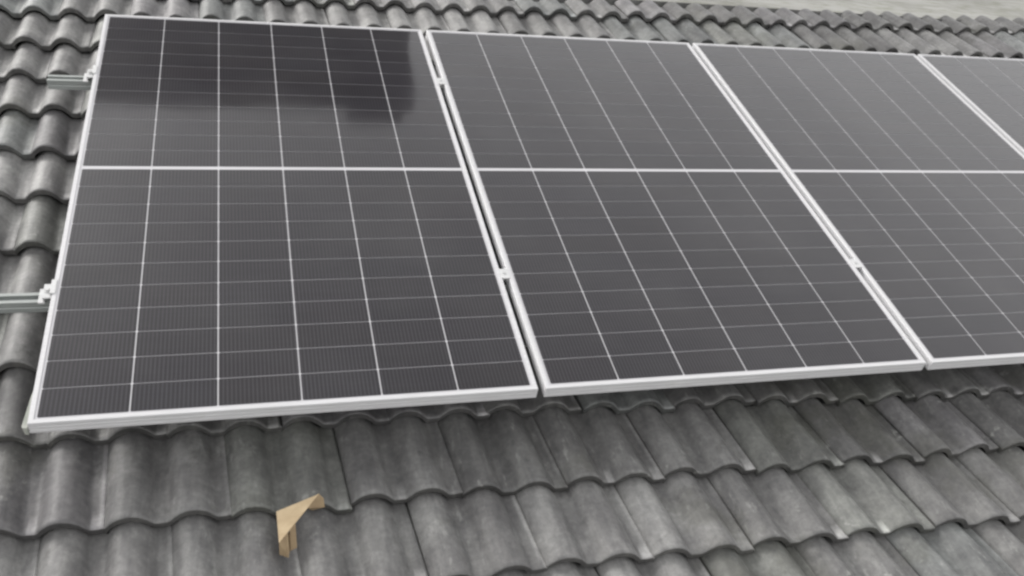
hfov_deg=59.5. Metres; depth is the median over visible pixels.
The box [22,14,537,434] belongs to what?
solar panel
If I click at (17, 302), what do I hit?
mounting rail
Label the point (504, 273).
clamp
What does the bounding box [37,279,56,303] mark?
end clamp
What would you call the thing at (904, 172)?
solar panel
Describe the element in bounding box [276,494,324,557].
cardboard scrap
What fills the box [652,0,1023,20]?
ground
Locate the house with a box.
[0,0,1023,575]
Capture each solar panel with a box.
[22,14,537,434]
[426,30,925,396]
[692,43,1023,369]
[917,54,1023,154]
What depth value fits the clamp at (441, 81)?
3.70 m
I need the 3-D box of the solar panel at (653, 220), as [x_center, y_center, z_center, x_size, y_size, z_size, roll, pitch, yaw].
[0.478,-0.445,3.474,1.303,0.037,2.120,-2,44,-16]
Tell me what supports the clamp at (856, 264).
attached to the mounting rail at (17, 302)
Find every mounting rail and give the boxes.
[0,279,509,312]
[47,75,445,99]
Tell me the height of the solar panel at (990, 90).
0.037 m
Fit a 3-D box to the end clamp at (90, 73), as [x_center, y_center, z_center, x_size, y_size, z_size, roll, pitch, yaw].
[-1.574,-0.800,3.341,0.049,0.041,0.056,-2,44,-16]
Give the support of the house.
on the ground
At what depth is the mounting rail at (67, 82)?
3.34 m
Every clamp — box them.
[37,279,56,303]
[83,65,96,81]
[437,78,444,87]
[499,269,509,281]
[849,259,861,270]

